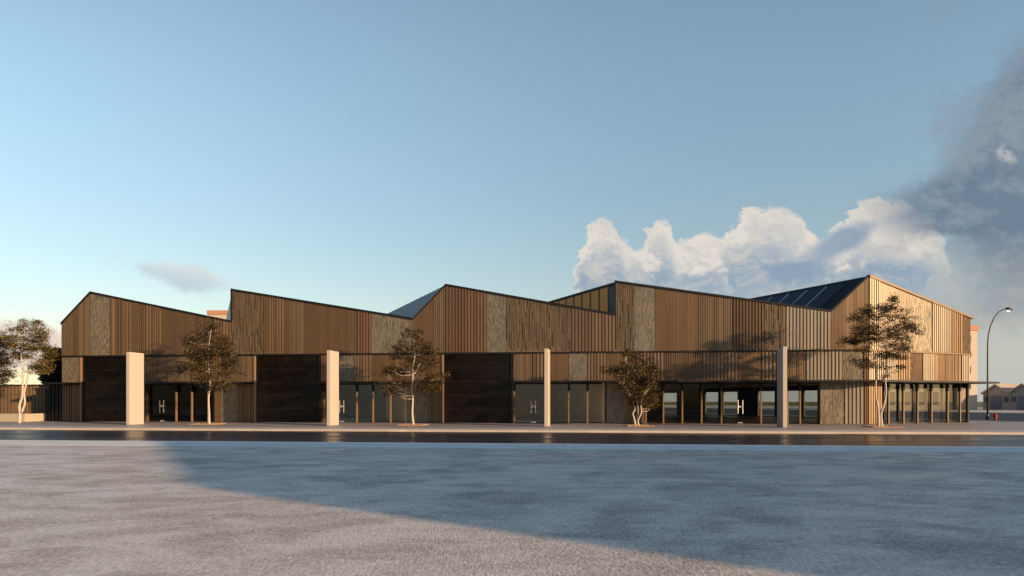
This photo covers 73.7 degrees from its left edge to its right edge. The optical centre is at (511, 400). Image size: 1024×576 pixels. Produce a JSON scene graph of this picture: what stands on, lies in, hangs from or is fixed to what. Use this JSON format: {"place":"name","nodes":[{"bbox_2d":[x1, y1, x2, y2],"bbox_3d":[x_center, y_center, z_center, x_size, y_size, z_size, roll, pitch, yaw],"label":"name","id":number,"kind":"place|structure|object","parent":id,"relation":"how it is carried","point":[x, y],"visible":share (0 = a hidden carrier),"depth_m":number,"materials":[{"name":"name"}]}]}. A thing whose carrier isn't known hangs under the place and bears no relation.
{"place":"outdoors","nodes":[
{"label":"outdoors","id":0,"kind":"place"},
{"bbox_2d":[0,445,1023,575],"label":"plaza paving","id":1,"kind":"structure","parent":0,"point":[77,510],"depth_m":9.82,"materials":[{"name":"concrete"}]},
{"bbox_2d":[0,430,1023,446],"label":"road","id":2,"kind":"structure","parent":0,"point":[982,440],"depth_m":31.94,"materials":[{"name":"grey asphalt"}]},
{"bbox_2d":[0,440,1023,452],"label":"tile strip","id":3,"kind":"object","parent":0,"point":[562,446],"visible":0.5,"depth_m":23.98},
{"bbox_2d":[0,414,1023,429],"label":"sidewalk","id":4,"kind":"structure","parent":0,"point":[985,425],"depth_m":44.49,"materials":[{"name":"grey concrete"}]},
{"bbox_2d":[0,333,24,387],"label":"young tree","id":5,"kind":"object","parent":4,"relation":"on","point":[4,361],"visible":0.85,"depth_m":50.03,"materials":[{"name":"green plant"}]},
{"bbox_2d":[0,413,46,421],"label":"wall","id":6,"kind":"structure","parent":4,"relation":"on","point":[25,417],"depth_m":52.69,"materials":[{"name":"beige concrete"}]},
{"bbox_2d":[0,383,61,420],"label":"corrugated fence","id":7,"kind":"object","parent":4,"relation":"on","point":[44,398],"visible":0.58,"depth_m":55.93,"materials":[{"name":"brown wood"}]},
{"bbox_2d":[0,316,64,422],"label":"young tree","id":8,"kind":"object","parent":4,"relation":"on","point":[36,338],"visible":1,"depth_m":48.96,"materials":[{"name":"green plant"}]},
{"bbox_2d":[35,347,61,383],"bbox_3d":[-41.368,-1.692,61.755,3.809,6.622,4.319,0,0,0],"label":"background tree","id":9,"kind":"object","parent":4,"relation":"on","point":[56,376],"visible":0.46,"depth_m":61.21,"materials":[{"name":"green plant"}]},
{"bbox_2d":[126,352,143,424],"bbox_3d":[-25.651,-0.842,46.474,0.240,4.877,1.450,0,0,8],"label":"concrete fin","id":10,"kind":"object","parent":4,"relation":"on","point":[134,388],"visible":0.94,"depth_m":46.23,"materials":[{"name":"beige concrete"}]},
{"bbox_2d":[189,423,225,424],"bbox_3d":[-20.850,1.595,46.778,1.700,0.110,1.700,0,0,6],"label":"tree pit","id":11,"kind":"object","parent":4,"relation":"on","point":[206,423],"visible":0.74,"depth_m":46.62,"materials":[{"name":"brown wood"}]},
{"bbox_2d":[169,317,244,423],"bbox_3d":[-20.697,-2.149,46.563,4.269,7.501,5.461,0,0,-42],"label":"young tree","id":12,"kind":"object","parent":11,"relation":"in","point":[224,353],"visible":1,"depth_m":46.35,"materials":[{"name":"green plant"}]},
{"bbox_2d":[327,350,338,425],"bbox_3d":[-11.794,-0.842,44.953,0.240,4.877,1.450,0,0,8],"label":"concrete fin","id":13,"kind":"object","parent":4,"relation":"on","point":[332,387],"visible":0.95,"depth_m":44.59,"materials":[{"name":"beige concrete"}]},
{"bbox_2d":[397,424,428,425],"bbox_3d":[-6.536,1.595,45.206,1.700,0.110,1.700,0,0,6],"label":"tree pit","id":14,"kind":"object","parent":4,"relation":"on","point":[412,425],"visible":0.71,"depth_m":44.64,"materials":[{"name":"brown wood"}]},
{"bbox_2d":[373,326,451,424],"bbox_3d":[-6.537,-1.736,45.328,5.152,6.692,5.126,0,0,0],"label":"young tree","id":15,"kind":"object","parent":14,"relation":"in","point":[396,371],"visible":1,"depth_m":44.81,"materials":[{"name":"green plant"}]},
{"bbox_2d":[0,426,1023,434],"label":"kerb band","id":16,"kind":"object","parent":4,"relation":"on","point":[986,432],"depth_m":38.18,"materials":[{"name":"grey concrete"}]},
{"bbox_2d":[45,275,999,423],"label":"timber toned hall","id":17,"kind":"structure","parent":4,"relation":"on","point":[494,345],"depth_m":49.80,"materials":[{"name":"brown wood"}]},
{"bbox_2d":[80,357,144,421],"bbox_3d":[-30.823,-0.897,52.702,5.300,4.975,0.300,0,0,6],"label":"sectional door","id":18,"kind":"structure","parent":17,"relation":"in","point":[102,379],"depth_m":52.79,"materials":[{"name":"brown metal"}]},
{"bbox_2d":[159,400,163,420],"bbox_3d":[-26.991,0.185,52.696,1.891,2.770,0.243,0,0,0],"label":"glass door","id":19,"kind":"structure","parent":17,"relation":"in","point":[159,400],"depth_m":52.61,"materials":[{"name":"white"}]},
{"bbox_2d":[254,356,320,421],"bbox_3d":[-16.837,-0.897,51.166,5.160,4.975,0.300,0,0,6],"label":"sectional door","id":20,"kind":"structure","parent":17,"relation":"in","point":[285,389],"depth_m":51.16,"materials":[{"name":"brown metal"}]},
{"bbox_2d":[339,400,343,421],"bbox_3d":[-12.726,0.185,51.130,1.891,2.770,0.243,0,0,0],"label":"glass door","id":21,"kind":"structure","parent":17,"relation":"in","point":[339,400],"depth_m":51.05,"materials":[{"name":"white"}]},
{"bbox_2d":[442,354,512,422],"bbox_3d":[-2.523,-0.897,49.595,5.160,4.975,0.300,0,0,6],"label":"sectional door","id":22,"kind":"structure","parent":17,"relation":"in","point":[479,389],"depth_m":49.59,"materials":[{"name":"brown metal"}]},
{"bbox_2d":[544,349,549,425],"bbox_3d":[2.242,-0.842,43.413,0.240,4.877,1.450,0,0,8],"label":"concrete fin","id":23,"kind":"object","parent":4,"relation":"on","point":[546,387],"visible":0.97,"depth_m":42.70,"materials":[{"name":"beige concrete"}]},
{"bbox_2d":[626,425,654,426],"bbox_3d":[8.175,1.595,43.592,1.700,0.110,1.700,0,0,6],"label":"tree pit","id":24,"kind":"object","parent":4,"relation":"on","point":[642,425],"visible":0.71,"depth_m":42.82,"materials":[{"name":"brown wood"}]},
{"bbox_2d":[599,347,663,424],"bbox_3d":[7.669,-0.919,43.605,4.352,5.070,4.447,0,0,0],"label":"young tree","id":25,"kind":"object","parent":24,"relation":"in","point":[626,376],"visible":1,"depth_m":43.43,"materials":[{"name":"green plant"}]},
{"bbox_2d":[777,346,786,426],"bbox_3d":[16.546,-0.842,41.842,0.240,4.877,1.450,0,0,8],"label":"concrete fin","id":26,"kind":"object","parent":4,"relation":"on","point":[781,386],"visible":0.99,"depth_m":41.24,"materials":[{"name":"beige concrete"}]},
{"bbox_2d":[862,425,902,427],"bbox_3d":[22.788,1.595,41.987,1.700,0.110,1.700,0,0,6],"label":"tree pit","id":27,"kind":"object","parent":4,"relation":"on","point":[882,426],"visible":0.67,"depth_m":41.18,"materials":[{"name":"brown wood"}]},
{"bbox_2d":[836,292,924,425],"bbox_3d":[22.788,-2.467,42.041,5.127,8.161,4.953,0,0,0],"label":"young tree","id":28,"kind":"object","parent":27,"relation":"in","point":[856,340],"visible":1,"depth_m":41.67,"materials":[{"name":"green plant"}]},
{"bbox_2d":[986,307,1012,419],"bbox_3d":[41.047,-3.147,57.500,2.214,9.493,0.300,0,0,0],"label":"street lamp","id":29,"kind":"object","parent":4,"relation":"on","point":[1008,309],"visible":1,"depth_m":57.45,"materials":[{"name":"grey metal"}]},
{"bbox_2d":[0,0,1023,401],"label":"sky","id":30,"kind":"structure","parent":0,"point":[370,155],"materials":[{"name":"blue"}]},
{"bbox_2d":[664,402,982,407],"bbox_3d":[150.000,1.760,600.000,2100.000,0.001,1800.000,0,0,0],"label":"ground","id":31,"kind":"structure","parent":0,"point":[980,406],"depth_m":774.02,"materials":[{"name":"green plant"}]},
{"bbox_2d":[207,310,227,318],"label":"orange topped block","id":32,"kind":"structure","parent":31,"relation":"on","point":[222,314],"depth_m":149.80,"materials":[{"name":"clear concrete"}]},
{"bbox_2d":[664,402,982,404],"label":"hedge","id":33,"kind":"object","parent":31,"relation":"on","point":[771,403],"visible":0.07,"depth_m":328.13,"materials":[{"name":"green plant"}]},
{"bbox_2d":[664,408,1023,420],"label":"side road","id":34,"kind":"structure","parent":0,"point":[982,416],"depth_m":85.89,"materials":[{"name":"grey asphalt"}]},
{"bbox_2d":[664,412,1023,421],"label":"side kerb","id":35,"kind":"structure","parent":34,"relation":"on","point":[908,418],"depth_m":58.73,"materials":[{"name":"grey concrete"}]},
{"bbox_2d":[664,405,1023,413],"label":"pavement","id":36,"kind":"structure","parent":0,"point":[978,410],"depth_m":127.72,"materials":[{"name":"grey concrete"}]},
{"bbox_2d":[980,384,1018,409],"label":"gabled shed","id":37,"kind":"structure","parent":36,"relation":"on","point":[998,397],"depth_m":122.27,"materials":[{"name":"grey concrete"}]},
{"bbox_2d":[990,396,1001,409],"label":"roller door","id":38,"kind":"structure","parent":37,"relation":"in","point":[995,401],"depth_m":122.26,"materials":[{"name":"grey metal"}]},
{"bbox_2d":[1004,396,1008,401],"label":"window","id":39,"kind":"structure","parent":37,"relation":"in","point":[1006,398],"depth_m":120.68,"materials":[{"name":"black glass"}]},
{"bbox_2d":[1007,383,1023,409],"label":"gabled shed","id":40,"kind":"structure","parent":36,"relation":"on","point":[1016,398],"depth_m":119.03,"materials":[{"name":"grey concrete"}]},
{"bbox_2d":[1011,396,1015,401],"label":"window","id":41,"kind":"structure","parent":40,"relation":"in","point":[1013,398],"depth_m":119.66,"materials":[{"name":"black glass"}]},
{"bbox_2d":[1017,395,1023,409],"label":"roller door","id":42,"kind":"structure","parent":40,"relation":"in","point":[1020,398],"depth_m":118.58,"materials":[{"name":"grey metal"}]},
{"bbox_2d":[886,388,953,409],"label":"flat warehouse","id":43,"kind":"structure","parent":0,"point":[938,398],"depth_m":122.00,"materials":[{"name":"grey concrete"}]},
{"bbox_2d":[890,392,894,404],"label":"window","id":44,"kind":"structure","parent":43,"relation":"in","point":[892,394],"depth_m":121.93,"materials":[{"name":"beige glass"}]},
{"bbox_2d":[905,392,909,404],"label":"window","id":45,"kind":"structure","parent":43,"relation":"in","point":[907,394],"depth_m":121.93,"materials":[{"name":"beige glass"}]},
{"bbox_2d":[919,392,923,404],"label":"window","id":46,"kind":"structure","parent":43,"relation":"in","point":[921,394],"depth_m":121.93,"materials":[{"name":"beige glass"}]},
{"bbox_2d":[933,392,938,404],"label":"window","id":47,"kind":"structure","parent":43,"relation":"in","point":[935,394],"depth_m":121.93,"materials":[{"name":"beige glass"}]},
{"bbox_2d":[950,392,952,404],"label":"window","id":48,"kind":"structure","parent":43,"relation":"in","point":[951,393],"depth_m":121.93,"materials":[{"name":"beige glass"}]},
{"bbox_2d":[954,325,978,409],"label":"cream tower","id":49,"kind":"structure","parent":0,"point":[974,329],"depth_m":121.00,"materials":[{"name":"beige concrete"}]}
]}

